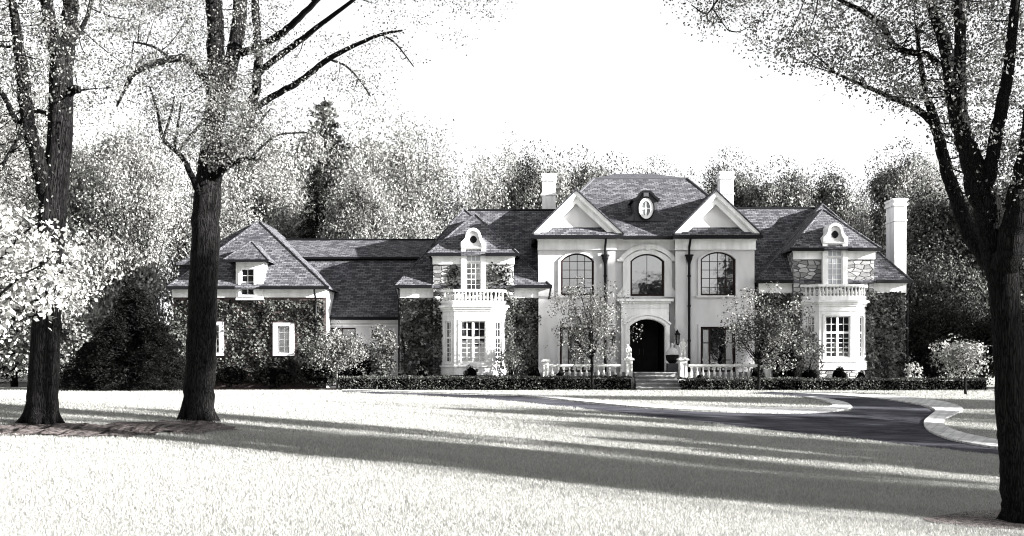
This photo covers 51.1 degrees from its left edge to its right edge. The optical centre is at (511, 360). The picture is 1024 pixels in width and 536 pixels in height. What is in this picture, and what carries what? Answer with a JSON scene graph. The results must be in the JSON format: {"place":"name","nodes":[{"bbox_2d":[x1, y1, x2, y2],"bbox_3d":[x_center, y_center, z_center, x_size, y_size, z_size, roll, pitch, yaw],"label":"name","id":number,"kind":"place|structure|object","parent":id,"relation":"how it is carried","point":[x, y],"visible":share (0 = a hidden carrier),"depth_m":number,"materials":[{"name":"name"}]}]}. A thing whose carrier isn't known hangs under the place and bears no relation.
{"place":"outdoors","nodes":[
{"label":"outdoors","id":0,"kind":"place"},
{"bbox_2d":[0,365,1023,535],"bbox_3d":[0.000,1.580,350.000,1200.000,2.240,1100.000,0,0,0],"label":"lawn","id":1,"kind":"structure","parent":0,"point":[6,386],"depth_m":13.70,"materials":[{"name":"plant"}]},
{"bbox_2d":[0,332,27,382],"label":"thicket","id":2,"kind":"object","parent":1,"relation":"on","point":[6,374],"visible":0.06,"depth_m":75.39,"materials":[{"name":"grey plant"}]},
{"bbox_2d":[0,39,47,275],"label":"broad tree","id":3,"kind":"object","parent":1,"relation":"on","point":[21,169],"visible":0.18,"depth_m":70.95,"materials":[{"name":"grey plant"}]},
{"bbox_2d":[0,198,89,343],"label":"young maple","id":4,"kind":"object","parent":1,"relation":"on","point":[36,248],"visible":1,"depth_m":13.97,"materials":[{"name":"white plant"}]},
{"bbox_2d":[0,231,91,386],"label":"bushy tree","id":5,"kind":"object","parent":1,"relation":"on","point":[15,347],"visible":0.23,"depth_m":62.66,"materials":[{"name":"grey plant"}]},
{"bbox_2d":[4,46,115,228],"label":"slender tree","id":6,"kind":"object","parent":1,"relation":"on","point":[37,123],"visible":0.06,"depth_m":76.63,"materials":[{"name":"grey plant"}]},
{"bbox_2d":[30,280,100,382],"bbox_3d":[-25.901,-1.530,62.115,4.093,6.419,3.000,0,0,0],"label":"pale bush","id":7,"kind":"object","parent":1,"relation":"on","point":[74,327],"visible":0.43,"depth_m":61.76,"materials":[{"name":"grey plant"}]},
{"bbox_2d":[11,216,130,379],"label":"bushy tree","id":8,"kind":"object","parent":1,"relation":"on","point":[79,264],"visible":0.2,"depth_m":65.19,"materials":[{"name":"grey plant"}]},
{"bbox_2d":[59,342,94,389],"bbox_3d":[-23.020,0.454,58.628,5.238,3.036,5.397,0,0,9],"label":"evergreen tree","id":9,"kind":"object","parent":1,"relation":"on","point":[74,359],"visible":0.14,"depth_m":57.93,"materials":[{"name":"black plant"}]},
{"bbox_2d":[27,87,148,286],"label":"broad tree","id":10,"kind":"object","parent":1,"relation":"on","point":[84,168],"visible":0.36,"depth_m":72.06,"materials":[{"name":"grey plant"}]},
{"bbox_2d":[0,0,179,424],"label":"maple tree","id":11,"kind":"object","parent":1,"relation":"on","point":[49,168],"visible":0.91,"depth_m":16.76,"materials":[{"name":"grey plant"}]},
{"bbox_2d":[59,316,166,391],"bbox_3d":[-21.171,-0.096,56.333,6.408,4.517,6.602,0,0,4],"label":"evergreen tree","id":12,"kind":"object","parent":1,"relation":"on","point":[92,356],"visible":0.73,"depth_m":55.68,"materials":[{"name":"black plant"}]},
{"bbox_2d":[0,420,240,436],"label":"mulch bed","id":13,"kind":"object","parent":1,"relation":"on","point":[114,428],"visible":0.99,"depth_m":16.68,"materials":[{"name":"soil"}]},
{"bbox_2d":[59,285,184,391],"bbox_3d":[-20.436,-0.826,57.324,7.894,6.485,8.134,0,0,16],"label":"evergreen tree","id":14,"kind":"object","parent":1,"relation":"on","point":[136,314],"visible":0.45,"depth_m":56.63,"materials":[{"name":"black plant"}]},
{"bbox_2d":[77,226,176,337],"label":"bushy tree","id":15,"kind":"object","parent":1,"relation":"on","point":[128,255],"visible":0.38,"depth_m":66.92,"materials":[{"name":"grey plant"}]},
{"bbox_2d":[70,98,193,321],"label":"slender tree","id":16,"kind":"object","parent":1,"relation":"on","point":[143,212],"visible":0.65,"depth_m":69.04,"materials":[{"name":"grey plant"}]},
{"bbox_2d":[105,322,218,391],"bbox_3d":[-18.355,0.022,56.126,5.876,4.200,5.703,0,0,-2],"label":"evergreen tree","id":17,"kind":"object","parent":1,"relation":"on","point":[155,350],"visible":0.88,"depth_m":55.48,"materials":[{"name":"black plant"}]},
{"bbox_2d":[147,320,186,385],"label":"evergreen bush","id":18,"kind":"object","parent":1,"relation":"on","point":[177,333],"visible":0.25,"depth_m":57.18,"materials":[{"name":"grey plant"}]},
{"bbox_2d":[130,127,263,321],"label":"slender tree","id":19,"kind":"object","parent":1,"relation":"on","point":[182,250],"visible":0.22,"depth_m":74.40,"materials":[{"name":"grey plant"}]},
{"bbox_2d":[185,120,311,238],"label":"broad tree","id":20,"kind":"object","parent":1,"relation":"on","point":[266,190],"visible":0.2,"depth_m":78.55,"materials":[{"name":"grey plant"}]},
{"bbox_2d":[45,0,512,421],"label":"maple tree","id":21,"kind":"object","parent":1,"relation":"on","point":[219,78],"visible":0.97,"depth_m":20.49,"materials":[{"name":"grey plant"}]},
{"bbox_2d":[237,89,342,234],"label":"broad tree","id":22,"kind":"object","parent":1,"relation":"on","point":[307,156],"visible":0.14,"depth_m":88.67,"materials":[{"name":"grey plant"}]},
{"bbox_2d":[260,165,333,238],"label":"slender tree","id":23,"kind":"object","parent":1,"relation":"on","point":[288,215],"visible":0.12,"depth_m":78.72,"materials":[{"name":"grey plant"}]},
{"bbox_2d":[295,165,333,238],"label":"fir tree","id":24,"kind":"object","parent":1,"relation":"on","point":[317,200],"visible":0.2,"depth_m":76.73,"materials":[{"name":"black plant"}]},
{"bbox_2d":[296,97,353,209],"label":"spruce tree","id":25,"kind":"object","parent":1,"relation":"on","point":[325,112],"visible":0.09,"depth_m":91.30,"materials":[{"name":"grey plant"}]},
{"bbox_2d":[295,319,368,388],"bbox_3d":[-9.524,-0.269,57.158,3.884,3.803,3.767,0,0,0],"label":"young tree","id":26,"kind":"object","parent":1,"relation":"on","point":[326,355],"visible":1,"depth_m":56.53,"materials":[{"name":"grey plant"}]},
{"bbox_2d":[287,144,403,238],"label":"slender tree","id":27,"kind":"object","parent":1,"relation":"on","point":[354,176],"visible":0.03,"depth_m":79.39,"materials":[{"name":"grey plant"}]},
{"bbox_2d":[315,169,401,238],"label":"broad tree","id":28,"kind":"object","parent":1,"relation":"on","point":[350,219],"visible":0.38,"depth_m":74.52,"materials":[{"name":"grey plant"}]},
{"bbox_2d":[309,86,430,219],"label":"broad tree","id":29,"kind":"object","parent":1,"relation":"on","point":[368,148],"visible":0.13,"depth_m":91.28,"materials":[{"name":"grey plant"}]},
{"bbox_2d":[365,177,440,238],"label":"slender tree","id":30,"kind":"object","parent":1,"relation":"on","point":[420,235],"visible":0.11,"depth_m":75.87,"materials":[{"name":"grey plant"}]},
{"bbox_2d":[347,104,481,238],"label":"slender tree","id":31,"kind":"object","parent":1,"relation":"on","point":[400,172],"visible":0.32,"depth_m":85.39,"materials":[{"name":"grey plant"}]},
{"bbox_2d":[342,389,516,395],"bbox_3d":[-4.445,1.565,52.663,12.746,0.090,1.527,0,0,39],"label":"paver border","id":32,"kind":"object","parent":1,"relation":"on","point":[453,392],"visible":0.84,"depth_m":51.77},
{"bbox_2d":[397,144,523,238],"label":"slender tree","id":33,"kind":"object","parent":1,"relation":"on","point":[475,203],"visible":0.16,"depth_m":81.41,"materials":[{"name":"grey plant"}]},
{"bbox_2d":[338,374,632,389],"bbox_3d":[-1.417,1.167,57.050,15.679,0.917,1.190,0,0,0],"label":"hedge","id":34,"kind":"object","parent":1,"relation":"on","point":[545,382],"visible":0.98,"depth_m":56.70,"materials":[{"name":"black"}]},
{"bbox_2d":[4,233,980,376],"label":"woodland","id":35,"kind":"object","parent":1,"relation":"on","point":[172,320],"depth_m":103.45,"materials":[{"name":"grey plant"}]},
{"bbox_2d":[459,122,536,208],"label":"slender tree","id":36,"kind":"object","parent":1,"relation":"on","point":[508,170],"visible":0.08,"depth_m":87.17,"materials":[{"name":"grey plant"}]},
{"bbox_2d":[493,139,574,208],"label":"broad tree","id":37,"kind":"object","parent":1,"relation":"on","point":[528,186],"visible":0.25,"depth_m":82.64,"materials":[{"name":"grey plant"}]},
{"bbox_2d":[166,172,913,389],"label":"mansion","id":38,"kind":"structure","parent":1,"relation":"on","point":[671,255],"depth_m":60.10,"materials":[{"name":"paint"}]},
{"bbox_2d":[216,325,218,352],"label":"window","id":39,"kind":"structure","parent":38,"relation":"in","point":[217,339],"depth_m":60.31,"materials":[{"name":"grey glass"}]},
{"bbox_2d":[174,298,325,383],"bbox_3d":[-14.728,-1.111,60.043,8.594,4.856,0.430,0,0,0],"label":"climbing ivy","id":40,"kind":"object","parent":38,"relation":"attached to","point":[259,320],"visible":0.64,"depth_m":60.10,"materials":[{"name":"black plant"}]},
{"bbox_2d":[278,326,289,352],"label":"window","id":41,"kind":"structure","parent":38,"relation":"in","point":[283,333],"depth_m":60.31,"materials":[{"name":"white glass"}]},
{"bbox_2d":[331,328,355,385],"bbox_3d":[-9.799,-0.204,61.930,1.545,3.368,0.060,0,0,0],"label":"french window","id":42,"kind":"structure","parent":38,"relation":"in","point":[345,330],"depth_m":61.94,"materials":[{"name":"black"}]},
{"bbox_2d":[383,328,394,362],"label":"window","id":43,"kind":"structure","parent":38,"relation":"in","point":[392,330],"depth_m":61.94,"materials":[{"name":"grey glass"}]},
{"bbox_2d":[398,297,442,378],"bbox_3d":[-5.088,-1.149,59.892,2.602,4.768,0.735,0,0,0],"label":"climbing ivy","id":44,"kind":"object","parent":38,"relation":"attached to","point":[425,352],"visible":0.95,"depth_m":60.07,"materials":[{"name":"black plant"}]},
{"bbox_2d":[445,266,459,289],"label":"climbing ivy","id":45,"kind":"object","parent":38,"relation":"attached to","point":[451,277],"visible":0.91,"depth_m":59.76,"materials":[{"name":"grey plant"}]},
{"bbox_2d":[438,302,508,378],"bbox_3d":[-2.150,-0.660,59.442,4.000,5.080,1.125,0,0,0],"label":"bay window","id":46,"kind":"structure","parent":38,"relation":"in","point":[473,333],"depth_m":59.19,"materials":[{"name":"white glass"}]},
{"bbox_2d":[486,262,511,297],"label":"climbing ivy","id":47,"kind":"object","parent":38,"relation":"attached to","point":[502,275],"visible":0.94,"depth_m":59.75,"materials":[{"name":"grey plant"}]},
{"bbox_2d":[504,296,546,378],"bbox_3d":[0.840,-1.220,59.907,2.625,4.787,0.706,0,0,0],"label":"climbing ivy","id":48,"kind":"object","parent":38,"relation":"attached to","point":[512,312],"visible":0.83,"depth_m":60.05,"materials":[{"name":"grey plant"}]},
{"bbox_2d":[560,327,590,371],"bbox_3d":[3.597,-0.611,60.144,1.833,2.556,0.072,0,0,0],"label":"french window","id":49,"kind":"structure","parent":38,"relation":"in","point":[570,359],"depth_m":60.15,"materials":[{"name":"black"}]},
{"bbox_2d":[561,254,593,294],"bbox_3d":[3.667,-4.821,60.190,1.861,2.364,0.060,0,0,0],"label":"window","id":50,"kind":"structure","parent":38,"relation":"in","point":[573,266],"depth_m":60.20,"materials":[{"name":"black"}]},
{"bbox_2d":[541,358,634,388],"bbox_3d":[4.082,0.826,58.000,5.068,1.907,0.583,0,0,0],"label":"balustrade","id":51,"kind":"object","parent":38,"relation":"on","point":[546,365],"visible":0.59,"depth_m":57.87,"materials":[{"name":"stone"}]},
{"bbox_2d":[625,344,631,357],"bbox_3d":[6.322,-0.502,58.000,0.344,0.749,0.340,0,0,0],"label":"statue","id":52,"kind":"object","parent":51,"relation":"on","point":[628,349],"visible":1,"depth_m":57.93,"materials":[{"name":"stone"}]},
{"bbox_2d":[630,327,640,370],"bbox_3d":[7.101,-0.672,62.880,0.974,2.600,0.140,0,0,0],"label":"door","id":53,"kind":"structure","parent":38,"relation":"in","point":[635,346],"depth_m":62.87,"materials":[{"name":"black wood"}]},
{"bbox_2d":[630,254,663,295],"bbox_3d":[7.636,-4.825,60.590,1.930,2.378,0.060,0,0,0],"label":"window","id":54,"kind":"structure","parent":38,"relation":"in","point":[646,270],"depth_m":60.59,"materials":[{"name":"black"}]},
{"bbox_2d":[641,327,657,370],"bbox_3d":[8.099,-0.672,62.880,0.974,2.600,0.140,0,0,0],"label":"door","id":55,"kind":"structure","parent":38,"relation":"in","point":[649,335],"depth_m":62.87,"materials":[{"name":"black wood"}]},
{"bbox_2d":[665,343,678,371],"bbox_3d":[8.866,-0.170,59.200,0.706,1.597,0.706,0,0,0],"label":"urn","id":56,"kind":"object","parent":38,"relation":"on","point":[672,364],"visible":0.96,"depth_m":58.90,"materials":[{"name":"grey"}]},
{"bbox_2d":[675,329,679,344],"bbox_3d":[9.228,-1.287,59.685,0.314,0.901,0.425,0,0,0],"label":"wall lantern","id":57,"kind":"object","parent":38,"relation":"attached to","point":[677,336],"depth_m":59.53,"materials":[{"name":"black metal"}]},
{"bbox_2d":[701,252,734,294],"bbox_3d":[11.556,-4.863,60.190,1.972,2.448,0.060,0,0,0],"label":"window","id":58,"kind":"structure","parent":38,"relation":"in","point":[717,268],"depth_m":60.20,"materials":[{"name":"black"}]},
{"bbox_2d":[701,327,734,371],"bbox_3d":[11.556,-0.611,60.144,1.972,2.556,0.072,0,0,0],"label":"french window","id":59,"kind":"structure","parent":38,"relation":"in","point":[716,352],"depth_m":60.15,"materials":[{"name":"black"}]},
{"bbox_2d":[677,358,771,382],"bbox_3d":[11.533,0.826,58.000,5.148,1.907,0.610,0,0,0],"label":"balustrade","id":60,"kind":"object","parent":38,"relation":"on","point":[683,367],"visible":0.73,"depth_m":57.87,"materials":[{"name":"stone"}]},
{"bbox_2d":[679,339,686,357],"bbox_3d":[9.254,-0.654,58.000,0.434,1.054,0.340,0,0,0],"label":"statue","id":61,"kind":"object","parent":60,"relation":"on","point":[682,344],"visible":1,"depth_m":57.93,"materials":[{"name":"stone"}]},
{"bbox_2d":[755,292,802,380],"bbox_3d":[15.064,-1.308,59.876,2.804,5.083,0.755,0,0,0],"label":"climbing ivy","id":62,"kind":"object","parent":38,"relation":"attached to","point":[784,300],"visible":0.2,"depth_m":60.05,"materials":[{"name":"grey plant"}]},
{"bbox_2d":[801,297,869,380],"bbox_3d":[18.000,-0.800,59.442,4.000,5.360,1.125,0,0,0],"label":"bay window","id":63,"kind":"structure","parent":38,"relation":"in","point":[839,322],"depth_m":59.16,"materials":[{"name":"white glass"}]},
{"bbox_2d":[865,290,908,380],"bbox_3d":[20.997,-1.361,59.883,2.643,5.196,0.747,0,0,0],"label":"climbing ivy","id":64,"kind":"object","parent":38,"relation":"attached to","point":[898,297],"visible":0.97,"depth_m":60.05,"materials":[{"name":"black plant"}]},
{"bbox_2d":[550,144,607,196],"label":"broad tree","id":65,"kind":"object","parent":1,"relation":"on","point":[582,180],"visible":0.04,"depth_m":87.20,"materials":[{"name":"grey plant"}]},
{"bbox_2d":[546,276,642,389],"bbox_3d":[4.112,-1.398,56.142,4.626,6.064,4.567,0,0,-39],"label":"young tree","id":66,"kind":"object","parent":1,"relation":"on","point":[591,312],"visible":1,"depth_m":55.67,"materials":[{"name":"grey plant"}]},
{"bbox_2d":[214,388,990,389],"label":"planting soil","id":67,"kind":"structure","parent":1,"relation":"on","point":[289,388],"depth_m":59.39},
{"bbox_2d":[216,363,249,387],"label":"shrub","id":68,"kind":"object","parent":67,"relation":"on","point":[231,375],"visible":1,"depth_m":58.13,"materials":[{"name":"black plant"}]},
{"bbox_2d":[250,364,294,388],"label":"shrub","id":69,"kind":"object","parent":67,"relation":"on","point":[276,376],"visible":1,"depth_m":57.88,"materials":[{"name":"black plant"}]},
{"bbox_2d":[296,362,339,386],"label":"shrub","id":70,"kind":"object","parent":67,"relation":"on","point":[317,377],"visible":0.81,"depth_m":57.63,"materials":[{"name":"black plant"}]},
{"bbox_2d":[346,343,375,378],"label":"shrub","id":71,"kind":"object","parent":67,"relation":"on","point":[367,365],"visible":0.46,"depth_m":58.34,"materials":[{"name":"grey plant"}]},
{"bbox_2d":[366,324,398,378],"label":"shrub","id":72,"kind":"object","parent":67,"relation":"on","point":[385,368],"visible":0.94,"depth_m":58.35,"materials":[{"name":"grey plant"}]},
{"bbox_2d":[413,365,427,378],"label":"shrub","id":73,"kind":"object","parent":67,"relation":"on","point":[421,370],"visible":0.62,"depth_m":57.70,"materials":[{"name":"black plant"}]},
{"bbox_2d":[463,365,477,378],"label":"shrub","id":74,"kind":"object","parent":67,"relation":"on","point":[470,370],"visible":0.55,"depth_m":57.73,"materials":[{"name":"black plant"}]},
{"bbox_2d":[494,345,525,378],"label":"shrub","id":75,"kind":"object","parent":67,"relation":"on","point":[501,361],"visible":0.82,"depth_m":58.51,"materials":[{"name":"grey plant"}]},
{"bbox_2d":[525,365,540,378],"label":"shrub","id":76,"kind":"object","parent":67,"relation":"on","point":[533,370],"visible":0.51,"depth_m":57.74,"materials":[{"name":"black plant"}]},
{"bbox_2d":[554,369,564,378],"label":"shrub","id":77,"kind":"object","parent":67,"relation":"on","point":[560,373],"visible":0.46,"depth_m":57.24,"materials":[{"name":"black plant"}]},
{"bbox_2d":[750,367,765,379],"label":"shrub","id":78,"kind":"object","parent":67,"relation":"on","point":[754,372],"visible":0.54,"depth_m":57.04,"materials":[{"name":"black plant"}]},
{"bbox_2d":[770,345,803,379],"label":"shrub","id":79,"kind":"object","parent":67,"relation":"on","point":[791,372],"visible":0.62,"depth_m":57.75,"materials":[{"name":"grey plant"}]},
{"bbox_2d":[788,325,825,377],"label":"shrub","id":80,"kind":"object","parent":67,"relation":"on","point":[815,357],"visible":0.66,"depth_m":57.73,"materials":[{"name":"grey plant"}]},
{"bbox_2d":[797,367,818,380],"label":"shrub","id":81,"kind":"object","parent":67,"relation":"on","point":[809,373],"visible":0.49,"depth_m":56.98,"materials":[{"name":"black plant"}]},
{"bbox_2d":[831,366,848,380],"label":"shrub","id":82,"kind":"object","parent":67,"relation":"on","point":[839,372],"visible":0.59,"depth_m":56.99,"materials":[{"name":"black plant"}]},
{"bbox_2d":[857,370,864,380],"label":"shrub","id":83,"kind":"object","parent":67,"relation":"on","point":[861,374],"visible":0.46,"depth_m":57.11,"materials":[{"name":"black plant"}]},
{"bbox_2d":[904,361,922,380],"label":"shrub","id":84,"kind":"object","parent":67,"relation":"on","point":[910,369],"visible":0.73,"depth_m":58.04,"materials":[{"name":"white plant"}]},
{"bbox_2d":[589,151,643,176],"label":"broad tree","id":85,"kind":"object","parent":1,"relation":"on","point":[608,171],"visible":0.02,"depth_m":89.67,"materials":[{"name":"grey plant"}]},
{"bbox_2d":[635,154,682,176],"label":"broad tree","id":86,"kind":"object","parent":1,"relation":"on","point":[652,172],"depth_m":87.81,"materials":[{"name":"grey plant"}]},
{"bbox_2d":[680,167,712,193],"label":"broad tree","id":87,"kind":"object","parent":1,"relation":"on","point":[700,178],"visible":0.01,"depth_m":79.80,"materials":[{"name":"grey plant"}]},
{"bbox_2d":[700,146,765,206],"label":"broad tree","id":88,"kind":"object","parent":1,"relation":"on","point":[740,184],"visible":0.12,"depth_m":82.90,"materials":[{"name":"grey plant"}]},
{"bbox_2d":[677,376,797,389],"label":"hedge","id":89,"kind":"object","parent":1,"relation":"on","point":[741,383],"visible":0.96,"depth_m":56.30,"materials":[{"name":"black"}]},
{"bbox_2d":[717,281,817,390],"bbox_3d":[13.035,-1.241,54.859,4.792,5.750,4.401,0,0,-43],"label":"young tree","id":90,"kind":"object","parent":1,"relation":"on","point":[778,332],"visible":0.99,"depth_m":54.67,"materials":[{"name":"grey plant"}]},
{"bbox_2d":[735,155,821,206],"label":"broad tree","id":91,"kind":"object","parent":1,"relation":"on","point":[772,194],"visible":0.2,"depth_m":80.60,"materials":[{"name":"grey plant"}]},
{"bbox_2d":[794,158,873,237],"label":"broad tree","id":92,"kind":"object","parent":1,"relation":"on","point":[825,194],"visible":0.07,"depth_m":82.32,"materials":[{"name":"grey plant"}]},
{"bbox_2d":[660,0,1023,523],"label":"maple tree","id":93,"kind":"object","parent":1,"relation":"on","point":[992,236],"visible":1,"depth_m":13.14,"materials":[{"name":"black plant"}]},
{"bbox_2d":[828,176,912,256],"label":"slender tree","id":94,"kind":"object","parent":1,"relation":"on","point":[862,225],"visible":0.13,"depth_m":78.79,"materials":[{"name":"grey plant"}]},
{"bbox_2d":[794,376,988,390],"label":"hedge","id":95,"kind":"object","parent":1,"relation":"on","point":[845,384],"visible":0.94,"depth_m":55.70,"materials":[{"name":"black"}]},
{"bbox_2d":[851,136,940,315],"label":"broad tree","id":96,"kind":"object","parent":1,"relation":"on","point":[894,184],"visible":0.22,"depth_m":80.88,"materials":[{"name":"grey plant"}]},
{"bbox_2d":[875,140,963,376],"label":"slender tree","id":97,"kind":"object","parent":1,"relation":"on","point":[933,180],"visible":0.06,"depth_m":75.39,"materials":[{"name":"grey plant"}]},
{"bbox_2d":[905,296,981,380],"bbox_3d":[24.893,-1.007,63.993,5.755,5.671,5.660,0,0,-33],"label":"thicket","id":98,"kind":"object","parent":1,"relation":"on","point":[919,341],"visible":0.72,"depth_m":63.14,"materials":[{"name":"black plant"}]},
{"bbox_2d":[906,235,989,377],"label":"broad tree","id":99,"kind":"object","parent":1,"relation":"on","point":[954,284],"visible":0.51,"depth_m":65.80,"materials":[{"name":"grey plant"}]},
{"bbox_2d":[926,333,992,394],"bbox_3d":[20.597,0.189,49.057,2.894,2.886,2.734,0,0,0],"label":"young tree","id":100,"kind":"object","parent":1,"relation":"on","point":[951,357],"visible":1,"depth_m":48.80,"materials":[{"name":"grey plant"}]},
{"bbox_2d":[906,162,1023,380],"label":"broad tree","id":101,"kind":"object","parent":1,"relation":"on","point":[934,212],"visible":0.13,"depth_m":70.96,"materials":[{"name":"grey plant"}]},
{"bbox_2d":[923,509,1023,528],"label":"mulch bed","id":102,"kind":"object","parent":1,"relation":"on","point":[994,522],"visible":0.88,"depth_m":12.96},
{"bbox_2d":[937,293,1023,384],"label":"thicket","id":103,"kind":"object","parent":1,"relation":"on","point":[984,329],"visible":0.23,"depth_m":64.57,"materials":[{"name":"grey plant"}]},
{"bbox_2d":[945,149,1023,330],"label":"broad tree","id":104,"kind":"object","parent":1,"relation":"on","point":[1021,270],"visible":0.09,"depth_m":68.81,"materials":[{"name":"black plant"}]},
{"bbox_2d":[981,299,1023,371],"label":"thicket","id":105,"kind":"object","parent":1,"relation":"on","point":[990,338],"visible":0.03,"depth_m":62.40,"materials":[{"name":"black plant"}]},
{"bbox_2d":[0,0,1023,354],"label":"sky","id":106,"kind":"structure","parent":0,"point":[603,77],"materials":[{"name":"white"}]},
{"bbox_2d":[342,391,998,454],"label":"driveway","id":107,"kind":"structure","parent":0,"point":[888,421],"depth_m":34.13,"materials":[{"name":"asphalt"}]},
{"bbox_2d":[517,394,850,413],"bbox_3d":[6.590,1.684,42.513,12.757,0.328,12.482,0,0,0],"label":"paver border","id":108,"kind":"object","parent":107,"relation":"on","point":[836,405],"visible":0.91,"depth_m":38.04,"materials":[{"name":"stone"}]},
{"bbox_2d":[793,392,997,448],"bbox_3d":[14.611,1.917,38.767,4.303,0.793,25.778,0,0,4],"label":"paver border","id":109,"kind":"object","parent":107,"relation":"on","point":[934,424],"visible":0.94,"depth_m":35.94,"materials":[{"name":"stone"}]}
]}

